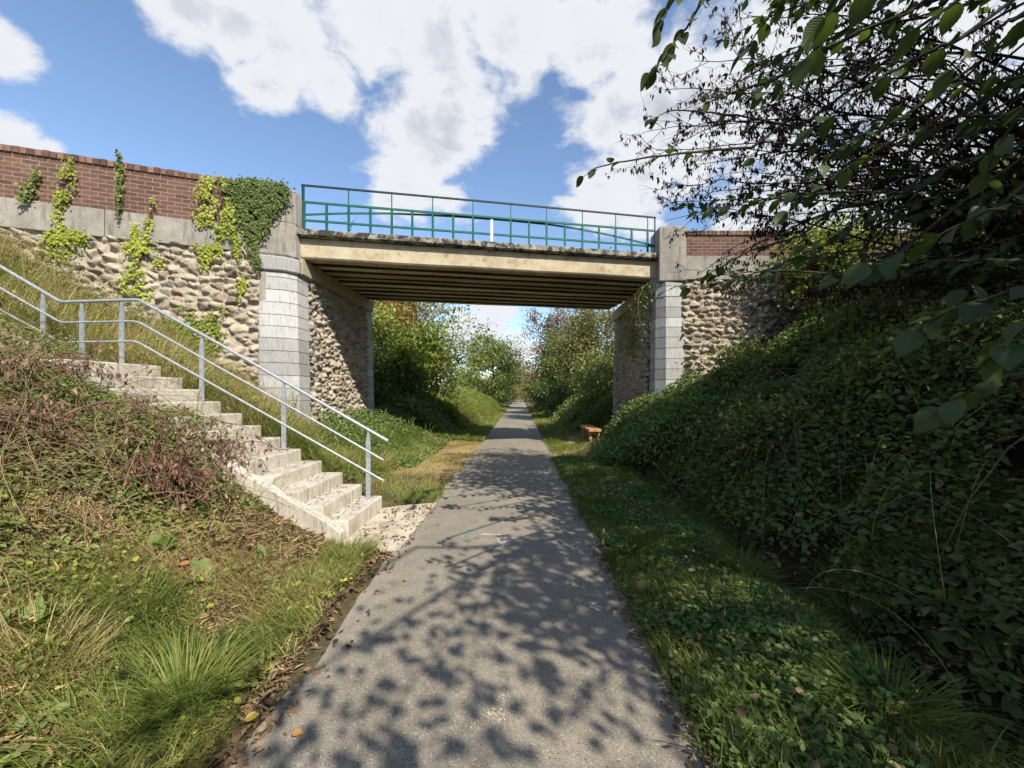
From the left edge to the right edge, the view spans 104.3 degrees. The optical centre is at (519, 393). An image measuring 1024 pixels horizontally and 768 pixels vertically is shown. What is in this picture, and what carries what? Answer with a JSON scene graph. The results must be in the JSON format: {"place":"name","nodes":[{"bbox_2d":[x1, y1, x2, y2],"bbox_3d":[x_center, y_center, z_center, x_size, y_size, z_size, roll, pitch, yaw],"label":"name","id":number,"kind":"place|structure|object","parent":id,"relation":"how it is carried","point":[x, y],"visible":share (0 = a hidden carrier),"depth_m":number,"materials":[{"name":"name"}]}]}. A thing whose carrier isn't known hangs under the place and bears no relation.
{"place":"outdoors","nodes":[
{"label":"outdoors","id":0,"kind":"place"},
{"bbox_2d":[174,374,482,503],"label":"verge grass","id":1,"kind":"structure","parent":0,"point":[469,449],"depth_m":7.86,"materials":[{"name":"green plant"}]},
{"bbox_2d":[344,503,436,552],"bbox_3d":[-1.575,1.612,4.865,0.750,0.076,1.770,0,0,0],"label":"paved apron","id":2,"kind":"object","parent":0,"point":[391,530],"visible":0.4,"depth_m":4.75,"materials":[{"name":"concrete"}]},
{"bbox_2d":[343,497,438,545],"bbox_3d":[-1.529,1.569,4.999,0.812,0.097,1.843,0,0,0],"label":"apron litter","id":3,"kind":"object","parent":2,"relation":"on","point":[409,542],"visible":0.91,"depth_m":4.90,"materials":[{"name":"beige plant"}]},
{"bbox_2d":[228,399,715,767],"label":"path","id":4,"kind":"structure","parent":0,"point":[530,624],"depth_m":2.38,"materials":[{"name":"asphalt"}]},
{"bbox_2d":[465,686,510,732],"bbox_3d":[-0.158,1.566,1.985,0.260,0.001,0.296,0,0,0],"label":"painted cross","id":5,"kind":"object","parent":4,"relation":"on","point":[488,711],"visible":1,"depth_m":1.95,"materials":[{"name":"beige paint"}]},
{"bbox_2d":[0,252,1023,767],"bbox_3d":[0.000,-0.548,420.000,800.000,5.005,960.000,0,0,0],"label":"ground","id":6,"kind":"structure","parent":0,"point":[312,654],"depth_m":3.41,"materials":[{"name":"soil"}]},
{"bbox_2d":[1,596,60,636],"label":"leafy weed","id":7,"kind":"object","parent":6,"relation":"on","point":[42,620],"visible":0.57,"depth_m":2.04,"materials":[{"name":"green plant"}]},
{"bbox_2d":[30,238,80,299],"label":"tall weed","id":8,"kind":"object","parent":6,"relation":"on","point":[62,276],"visible":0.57,"depth_m":6.58,"materials":[{"name":"plant"}]},
{"bbox_2d":[0,581,138,704],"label":"grass tussock","id":9,"kind":"object","parent":6,"relation":"on","point":[59,642],"depth_m":1.99,"materials":[{"name":"green plant"}]},
{"bbox_2d":[0,322,151,394],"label":"dead shrub","id":10,"kind":"object","parent":6,"relation":"on","point":[60,366],"visible":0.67,"depth_m":3.86,"materials":[{"name":"red plant"}]},
{"bbox_2d":[0,348,193,451],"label":"shrub","id":11,"kind":"object","parent":6,"relation":"on","point":[99,393],"visible":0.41,"depth_m":4.01,"materials":[{"name":"green plant"}]},
{"bbox_2d":[0,635,232,767],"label":"grass tussock","id":12,"kind":"object","parent":6,"relation":"on","point":[16,707],"depth_m":1.72,"materials":[{"name":"green plant"}]},
{"bbox_2d":[109,488,138,506],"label":"leafy weed","id":13,"kind":"object","parent":6,"relation":"on","point":[126,494],"visible":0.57,"depth_m":3.12,"materials":[{"name":"green plant"}]},
{"bbox_2d":[0,356,248,543],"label":"dead bracken","id":14,"kind":"object","parent":6,"relation":"on","point":[35,452],"visible":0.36,"depth_m":3.14,"materials":[{"name":"brown plant"}]},
{"bbox_2d":[0,360,258,455],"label":"dead shrub","id":15,"kind":"object","parent":6,"relation":"on","point":[44,410],"visible":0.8,"depth_m":3.33,"materials":[{"name":"red plant"}]},
{"bbox_2d":[0,144,265,393],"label":"retaining wall","id":16,"kind":"structure","parent":6,"relation":"on","point":[181,280],"depth_m":7.42,"materials":[{"name":"stone"}]},
{"bbox_2d":[14,166,41,207],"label":"wall weed","id":17,"kind":"object","parent":16,"relation":"attached to","point":[23,193],"depth_m":6.79,"materials":[{"name":"plant"}]},
{"bbox_2d":[30,156,90,261],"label":"wall creeper","id":18,"kind":"object","parent":16,"relation":"attached to","point":[56,237],"depth_m":6.95,"materials":[{"name":"plant"}]},
{"bbox_2d":[112,149,125,221],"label":"wall weed","id":19,"kind":"object","parent":16,"relation":"attached to","point":[119,186],"depth_m":7.19,"materials":[{"name":"plant"}]},
{"bbox_2d":[113,195,166,302],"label":"wall creeper","id":20,"kind":"object","parent":16,"relation":"attached to","point":[138,247],"depth_m":7.31,"materials":[{"name":"plant"}]},
{"bbox_2d":[157,304,227,358],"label":"wall creeper","id":21,"kind":"object","parent":16,"relation":"attached to","point":[211,319],"depth_m":7.64,"materials":[{"name":"plant"}]},
{"bbox_2d":[190,171,242,271],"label":"wall creeper","id":22,"kind":"object","parent":16,"relation":"attached to","point":[205,252],"depth_m":7.69,"materials":[{"name":"plant"}]},
{"bbox_2d":[235,275,249,304],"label":"wall creeper","id":23,"kind":"object","parent":16,"relation":"attached to","point":[242,286],"depth_m":7.86,"materials":[{"name":"plant"}]},
{"bbox_2d":[206,175,295,273],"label":"wall creeper","id":24,"kind":"object","parent":16,"relation":"attached to","point":[263,198],"depth_m":7.90,"materials":[{"name":"plant"}]},
{"bbox_2d":[125,292,150,339],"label":"tall weed","id":25,"kind":"object","parent":6,"relation":"on","point":[135,315],"visible":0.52,"depth_m":6.69,"materials":[{"name":"plant"}]},
{"bbox_2d":[78,560,210,628],"bbox_3d":[-2.324,1.241,2.405,0.694,0.370,0.735,0,0,0],"label":"grass tussock","id":26,"kind":"object","parent":6,"relation":"on","point":[170,590],"depth_m":2.46,"materials":[{"name":"green plant"}]},
{"bbox_2d":[0,313,294,646],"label":"scrub","id":27,"kind":"object","parent":6,"relation":"on","point":[37,394],"depth_m":3.27,"materials":[{"name":"plant"}]},
{"bbox_2d":[0,309,296,566],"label":"dead stems","id":28,"kind":"object","parent":6,"relation":"on","point":[48,431],"visible":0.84,"depth_m":3.21,"materials":[{"name":"plant"}]},
{"bbox_2d":[142,529,179,557],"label":"leafy weed","id":29,"kind":"object","parent":6,"relation":"on","point":[163,541],"visible":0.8,"depth_m":2.91,"materials":[{"name":"green plant"}]},
{"bbox_2d":[44,613,298,766],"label":"grass tussock","id":30,"kind":"object","parent":6,"relation":"on","point":[178,662],"depth_m":2.03,"materials":[{"name":"green plant"}]},
{"bbox_2d":[96,404,259,527],"bbox_3d":[-2.909,0.706,3.490,1.327,1.233,0.920,0,0,0],"label":"dead shrub","id":31,"kind":"object","parent":6,"relation":"on","point":[180,467],"visible":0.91,"depth_m":3.35,"materials":[{"name":"red plant"}]},
{"bbox_2d":[174,330,198,364],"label":"tall weed","id":32,"kind":"object","parent":6,"relation":"on","point":[191,341],"visible":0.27,"depth_m":6.97,"materials":[{"name":"plant"}]},
{"bbox_2d":[0,395,376,767],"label":"bank herbs","id":33,"kind":"object","parent":6,"relation":"on","point":[21,666],"visible":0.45,"depth_m":2.34,"materials":[{"name":"green plant"}]},
{"bbox_2d":[0,399,376,767],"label":"fallen leaves","id":34,"kind":"object","parent":6,"relation":"on","point":[332,609],"visible":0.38,"depth_m":2.98,"materials":[{"name":"brown plant"}]},
{"bbox_2d":[0,322,381,542],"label":"staircase","id":35,"kind":"structure","parent":6,"relation":"on","point":[314,516],"depth_m":4.68,"materials":[{"name":"concrete"}]},
{"bbox_2d":[0,265,388,497],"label":"handrail","id":36,"kind":"object","parent":35,"relation":"on","point":[121,321],"visible":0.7,"depth_m":5.29,"materials":[{"name":"metal"}]},
{"bbox_2d":[71,358,374,518],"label":"stair litter","id":37,"kind":"object","parent":35,"relation":"on","point":[269,453],"visible":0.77,"depth_m":4.87,"materials":[{"name":"brown plant"}]},
{"bbox_2d":[0,385,385,767],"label":"long grass","id":38,"kind":"structure","parent":6,"relation":"on","point":[148,632],"depth_m":2.29,"materials":[{"name":"green plant"}]},
{"bbox_2d":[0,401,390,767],"bbox_3d":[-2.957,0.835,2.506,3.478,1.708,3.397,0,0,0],"label":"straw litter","id":39,"kind":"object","parent":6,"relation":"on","point":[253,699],"visible":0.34,"depth_m":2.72,"materials":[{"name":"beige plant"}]},
{"bbox_2d":[174,557,232,583],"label":"dock plant","id":40,"kind":"object","parent":6,"relation":"on","point":[204,564],"visible":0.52,"depth_m":2.93,"materials":[{"name":"green plant"}]},
{"bbox_2d":[0,218,407,481],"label":"grass","id":41,"kind":"structure","parent":6,"relation":"on","point":[131,333],"depth_m":6.23,"materials":[{"name":"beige plant"}]},
{"bbox_2d":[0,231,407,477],"bbox_3d":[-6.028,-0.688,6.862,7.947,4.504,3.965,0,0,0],"label":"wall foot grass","id":42,"kind":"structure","parent":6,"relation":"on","point":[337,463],"depth_m":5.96,"materials":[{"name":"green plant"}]},
{"bbox_2d":[140,416,282,473],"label":"dead shrub","id":43,"kind":"object","parent":6,"relation":"on","point":[210,441],"visible":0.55,"depth_m":4.22,"materials":[{"name":"red plant"}]},
{"bbox_2d":[250,542,279,561],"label":"broad leaf weed","id":44,"kind":"object","parent":6,"relation":"on","point":[259,547],"visible":0.77,"depth_m":3.36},
{"bbox_2d":[138,550,406,767],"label":"leaf litter","id":45,"kind":"object","parent":6,"relation":"on","point":[239,747],"visible":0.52,"depth_m":1.88,"materials":[{"name":"plant"}]},
{"bbox_2d":[280,385,301,426],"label":"tall weed","id":46,"kind":"object","parent":6,"relation":"on","point":[293,404],"visible":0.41,"depth_m":7.42,"materials":[{"name":"plant"}]},
{"bbox_2d":[260,562,345,599],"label":"grass tussock","id":47,"kind":"object","parent":6,"relation":"on","point":[297,577],"depth_m":3.21,"materials":[{"name":"green plant"}]},
{"bbox_2d":[309,531,391,567],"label":"grass tussock","id":48,"kind":"object","parent":6,"relation":"on","point":[367,548],"depth_m":3.78,"materials":[{"name":"green plant"}]},
{"bbox_2d":[295,398,456,467],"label":"abutment weeds","id":49,"kind":"object","parent":6,"relation":"on","point":[359,418],"visible":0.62,"depth_m":10.31,"materials":[{"name":"green plant"}]},
{"bbox_2d":[373,301,426,363],"bbox_3d":[-5.733,-1.940,18.161,2.772,5.607,2.655,0,0,0],"label":"orange leaved tree","id":50,"kind":"object","parent":6,"relation":"on","point":[404,313],"visible":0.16,"depth_m":17.92,"materials":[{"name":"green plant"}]},
{"bbox_2d":[373,357,446,417],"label":"dark shrub","id":51,"kind":"object","parent":6,"relation":"on","point":[418,382],"visible":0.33,"depth_m":14.53,"materials":[{"name":"green plant"}]},
{"bbox_2d":[371,301,465,397],"bbox_3d":[-4.849,-1.362,15.958,4.314,4.929,5.281,0,0,-43],"label":"broadleaf tree","id":52,"kind":"object","parent":6,"relation":"on","point":[412,347],"visible":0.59,"depth_m":15.06,"materials":[{"name":"green plant"}]},
{"bbox_2d":[373,373,463,435],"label":"shade herbs","id":53,"kind":"object","parent":6,"relation":"on","point":[431,415],"visible":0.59,"depth_m":13.79,"materials":[{"name":"green plant"}]},
{"bbox_2d":[371,300,467,382],"bbox_3d":[-6.198,-3.553,20.176,7.288,8.185,5.814,0,0,0],"label":"tall tree","id":54,"kind":"object","parent":6,"relation":"on","point":[413,305],"visible":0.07,"depth_m":19.77,"materials":[{"name":"green plant"}]},
{"bbox_2d":[397,335,482,400],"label":"green shrub","id":55,"kind":"object","parent":6,"relation":"on","point":[446,375],"visible":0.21,"depth_m":19.06,"materials":[{"name":"green plant"}]},
{"bbox_2d":[395,405,509,442],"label":"verge grass","id":56,"kind":"structure","parent":6,"relation":"on","point":[480,435],"depth_m":14.65,"materials":[{"name":"green plant"}]},
{"bbox_2d":[413,383,504,430],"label":"slope herbs","id":57,"kind":"object","parent":6,"relation":"on","point":[450,399],"visible":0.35,"depth_m":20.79,"materials":[{"name":"plant"}]},
{"bbox_2d":[424,303,497,400],"bbox_3d":[-2.749,-1.778,16.715,3.563,6.089,3.265,0,0,0],"label":"slender sapling","id":58,"kind":"object","parent":6,"relation":"on","point":[467,349],"visible":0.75,"depth_m":16.66,"materials":[{"name":"plant"}]},
{"bbox_2d":[447,370,491,388],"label":"distant bush","id":59,"kind":"object","parent":6,"relation":"on","point":[469,382],"visible":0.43,"depth_m":52.62,"materials":[{"name":"green plant"}]},
{"bbox_2d":[258,190,685,430],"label":"road bridge","id":60,"kind":"structure","parent":6,"relation":"on","point":[323,289],"depth_m":9.76,"materials":[{"name":"concrete"}]},
{"bbox_2d":[301,184,655,252],"bbox_3d":[-0.628,-3.979,9.388,8.336,1.088,0.105,0,0,-11],"label":"bridge railing","id":61,"kind":"object","parent":60,"relation":"on","point":[432,213],"visible":0.81,"depth_m":9.27,"materials":[{"name":"metal"}]},
{"bbox_2d":[619,247,656,364],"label":"trailing vine","id":62,"kind":"object","parent":60,"relation":"hanging from","point":[647,304],"visible":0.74,"depth_m":10.38,"materials":[{"name":"green plant"}]},
{"bbox_2d":[456,329,526,402],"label":"round tree","id":63,"kind":"object","parent":6,"relation":"on","point":[499,352],"visible":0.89,"depth_m":41.82,"materials":[{"name":"green plant"}]},
{"bbox_2d":[495,386,516,404],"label":"shrub","id":64,"kind":"object","parent":6,"relation":"on","point":[510,398],"visible":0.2,"depth_m":49.23,"materials":[{"name":"green plant"}]},
{"bbox_2d":[501,356,532,402],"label":"distant tree","id":65,"kind":"object","parent":6,"relation":"on","point":[518,396],"visible":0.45,"depth_m":61.13,"materials":[{"name":"green plant"}]},
{"bbox_2d":[515,362,541,401],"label":"end thicket tree","id":66,"kind":"object","parent":6,"relation":"on","point":[528,387],"visible":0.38,"depth_m":76.85,"materials":[{"name":"green plant"}]},
{"bbox_2d":[525,378,553,407],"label":"roadside shrub","id":67,"kind":"object","parent":6,"relation":"on","point":[539,398],"visible":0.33,"depth_m":34.37,"materials":[{"name":"green plant"}]},
{"bbox_2d":[516,308,577,383],"bbox_3d":[3.437,-4.393,39.098,7.662,10.326,7.000,0,0,29],"label":"reddish tree","id":68,"kind":"object","parent":6,"relation":"on","point":[550,324],"visible":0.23,"depth_m":38.52,"materials":[{"name":"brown plant"}]},
{"bbox_2d":[537,376,576,412],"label":"shrub","id":69,"kind":"object","parent":6,"relation":"on","point":[551,404],"visible":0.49,"depth_m":24.40,"materials":[{"name":"green plant"}]},
{"bbox_2d":[529,320,604,402],"bbox_3d":[3.669,-2.185,29.233,6.632,6.660,5.848,0,0,-30],"label":"hedge tree","id":70,"kind":"object","parent":6,"relation":"on","point":[550,375],"visible":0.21,"depth_m":29.01,"materials":[{"name":"green plant"}]},
{"bbox_2d":[531,386,612,429],"bbox_3d":[2.880,0.577,31.985,3.374,2.322,32.256,0,0,0],"label":"hedge bottom","id":71,"kind":"object","parent":6,"relation":"on","point":[568,413],"visible":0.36,"depth_m":18.49,"materials":[{"name":"plant"}]},
{"bbox_2d":[527,304,621,392],"bbox_3d":[4.152,-2.754,22.277,7.055,7.044,5.485,0,0,-24],"label":"olive tree","id":72,"kind":"object","parent":6,"relation":"on","point":[580,334],"visible":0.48,"depth_m":21.70,"materials":[{"name":"green plant"}]},
{"bbox_2d":[540,417,613,460],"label":"grass","id":73,"kind":"structure","parent":6,"relation":"on","point":[554,439],"depth_m":11.94,"materials":[{"name":"green plant"}]},
{"bbox_2d":[553,392,612,433],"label":"shade herbs","id":74,"kind":"object","parent":6,"relation":"on","point":[593,412],"visible":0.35,"depth_m":14.66,"materials":[{"name":"green plant"}]},
{"bbox_2d":[561,338,613,417],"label":"shaded shrub","id":75,"kind":"object","parent":6,"relation":"on","point":[600,377],"visible":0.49,"depth_m":16.09,"materials":[{"name":"green plant"}]},
{"bbox_2d":[580,425,600,443],"bbox_3d":[2.104,1.272,11.915,0.348,0.555,1.670,0,0,0],"label":"park bench","id":76,"kind":"object","parent":6,"relation":"on","point":[593,430],"visible":0.73,"depth_m":11.23,"materials":[{"name":"brown wood"}]},
{"bbox_2d":[586,363,726,467],"bbox_3d":[2.986,0.472,8.897,2.910,2.196,3.185,0,0,0],"label":"nettle patch","id":77,"kind":"object","parent":6,"relation":"on","point":[629,425],"visible":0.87,"depth_m":8.27,"materials":[{"name":"green plant"}]},
{"bbox_2d":[555,476,758,767],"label":"leaf litter","id":78,"kind":"object","parent":6,"relation":"on","point":[706,759],"visible":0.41,"depth_m":2.10,"materials":[{"name":"plant"}]},
{"bbox_2d":[640,392,751,461],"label":"bramble bush","id":79,"kind":"object","parent":6,"relation":"on","point":[688,429],"visible":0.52,"depth_m":7.11,"materials":[{"name":"green plant"}]},
{"bbox_2d":[671,520,732,543],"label":"grass tussock","id":80,"kind":"object","parent":6,"relation":"on","point":[712,537],"depth_m":4.27,"materials":[{"name":"plant"}]},
{"bbox_2d":[675,322,806,402],"bbox_3d":[4.663,-0.532,7.931,2.666,1.790,2.077,0,0,0],"label":"bramble bush","id":81,"kind":"object","parent":6,"relation":"on","point":[745,354],"visible":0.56,"depth_m":7.82,"materials":[{"name":"green plant"}]},
{"bbox_2d":[692,532,796,582],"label":"grass tussock","id":82,"kind":"object","parent":6,"relation":"on","point":[722,558],"depth_m":3.61,"materials":[{"name":"plant"}]},
{"bbox_2d":[686,388,856,471],"bbox_3d":[3.331,0.543,5.315,1.572,1.233,1.938,0,0,-15],"label":"bramble bush","id":83,"kind":"object","parent":6,"relation":"on","point":[748,428],"visible":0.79,"depth_m":5.23,"materials":[{"name":"green plant"}]},
{"bbox_2d":[749,614,812,644],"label":"dock plant","id":84,"kind":"object","parent":6,"relation":"on","point":[758,619],"visible":0.52,"depth_m":2.60,"materials":[{"name":"green plant"}]},
{"bbox_2d":[554,455,1019,767],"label":"verge herbs","id":85,"kind":"object","parent":6,"relation":"on","point":[841,741],"visible":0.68,"depth_m":2.26,"materials":[{"name":"green plant"}]},
{"bbox_2d":[570,480,1007,767],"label":"verge leaves","id":86,"kind":"object","parent":6,"relation":"on","point":[815,763],"visible":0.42,"depth_m":2.33,"materials":[{"name":"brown plant"}]},
{"bbox_2d":[680,281,897,427],"bbox_3d":[5.303,-0.791,8.496,3.972,3.200,2.364,0,0,0],"label":"nettle patch","id":87,"kind":"object","parent":6,"relation":"on","point":[801,340],"visible":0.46,"depth_m":7.62,"materials":[{"name":"green plant"}]},
{"bbox_2d":[576,0,1023,433],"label":"overhanging tree","id":88,"kind":"object","parent":6,"relation":"on","point":[979,210],"visible":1,"depth_m":4.08,"materials":[{"name":"green plant"}]},
{"bbox_2d":[682,230,921,385],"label":"retaining wall","id":89,"kind":"structure","parent":6,"relation":"on","point":[708,318],"depth_m":9.77,"materials":[{"name":"stone"}]},
{"bbox_2d":[596,238,1023,565],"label":"bramble stems","id":90,"kind":"object","parent":6,"relation":"on","point":[969,499],"visible":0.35,"depth_m":4.21,"materials":[{"name":"plant"}]},
{"bbox_2d":[624,438,1023,767],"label":"ditch grass","id":91,"kind":"structure","parent":6,"relation":"on","point":[996,494],"depth_m":3.20,"materials":[{"name":"plant"}]},
{"bbox_2d":[747,198,901,323],"bbox_3d":[7.146,-2.668,8.962,3.462,3.691,2.431,0,0,0],"label":"sunlit bush","id":92,"kind":"object","parent":6,"relation":"on","point":[817,235],"visible":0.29,"depth_m":8.87,"materials":[{"name":"green plant"}]},
{"bbox_2d":[631,227,1023,767],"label":"undergrowth","id":93,"kind":"object","parent":6,"relation":"on","point":[989,594],"visible":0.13,"depth_m":3.00,"materials":[{"name":"green plant"}]},
{"bbox_2d":[631,277,1023,689],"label":"dry stems","id":94,"kind":"object","parent":6,"relation":"on","point":[863,489],"visible":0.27,"depth_m":3.39,"materials":[{"name":"plant"}]},
{"bbox_2d":[642,256,1023,583],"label":"bank weeds","id":95,"kind":"object","parent":6,"relation":"on","point":[799,378],"visible":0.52,"depth_m":4.50,"materials":[{"name":"green plant"}]},
{"bbox_2d":[669,250,1023,722],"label":"bank litter","id":96,"kind":"object","parent":6,"relation":"on","point":[853,609],"visible":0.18,"depth_m":3.04,"materials":[{"name":"brown plant"}]},
{"bbox_2d":[786,541,928,630],"bbox_3d":[2.662,1.554,3.184,1.307,0.677,1.242,0,0,0],"label":"grass tussock","id":97,"kind":"object","parent":6,"relation":"on","point":[834,595],"depth_m":3.22,"materials":[{"name":"plant"}]},
{"bbox_2d":[775,229,992,359],"bbox_3d":[5.940,-1.734,6.680,3.221,2.326,2.616,0,0,-32],"label":"bank bush","id":98,"kind":"object","parent":6,"relation":"on","point":[880,304],"visible":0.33,"depth_m":6.27,"materials":[{"name":"green plant"}]},
{"bbox_2d":[873,651,917,679],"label":"dock plant","id":99,"kind":"object","parent":6,"relation":"on","point":[903,658],"visible":0.38,"depth_m":2.58,"materials":[{"name":"green plant"}]},
{"bbox_2d":[772,629,1022,767],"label":"grass tussock","id":100,"kind":"object","parent":6,"relation":"on","point":[925,714],"depth_m":1.94,"materials":[{"name":"plant"}]},
{"bbox_2d":[811,291,1023,420],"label":"bramble bush","id":101,"kind":"object","parent":6,"relation":"on","point":[954,331],"visible":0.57,"depth_m":4.04,"materials":[{"name":"green plant"}]},
{"bbox_2d":[864,164,1019,274],"bbox_3d":[8.408,-2.998,7.835,3.646,2.960,3.219,0,0,-19],"label":"bank bush","id":102,"kind":"object","parent":6,"relation":"on","point":[917,234],"visible":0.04,"depth_m":8.07,"materials":[{"name":"green plant"}]},
{"bbox_2d":[902,125,1023,288],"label":"bank bush","id":103,"kind":"object","parent":6,"relation":"on","point":[1015,199],"visible":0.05,"depth_m":5.43,"materials":[{"name":"green plant"}]},
{"bbox_2d":[916,111,1023,216],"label":"bank bush","id":104,"kind":"object","parent":6,"relation":"on","point":[1005,161],"visible":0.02,"depth_m":7.54,"materials":[{"name":"green plant"}]},
{"bbox_2d":[0,0,1023,384],"label":"sky","id":105,"kind":"structure","parent":0,"point":[509,101],"materials":[{"name":"blue"}]},
{"bbox_2d":[526,405,610,435],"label":"verge grass","id":106,"kind":"structure","parent":0,"point":[542,428],"depth_m":17.15,"materials":[{"name":"green plant"}]},
{"bbox_2d":[550,454,1023,767],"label":"verge grass","id":107,"kind":"structure","parent":0,"point":[645,540],"depth_m":2.41,"materials":[{"name":"plant"}]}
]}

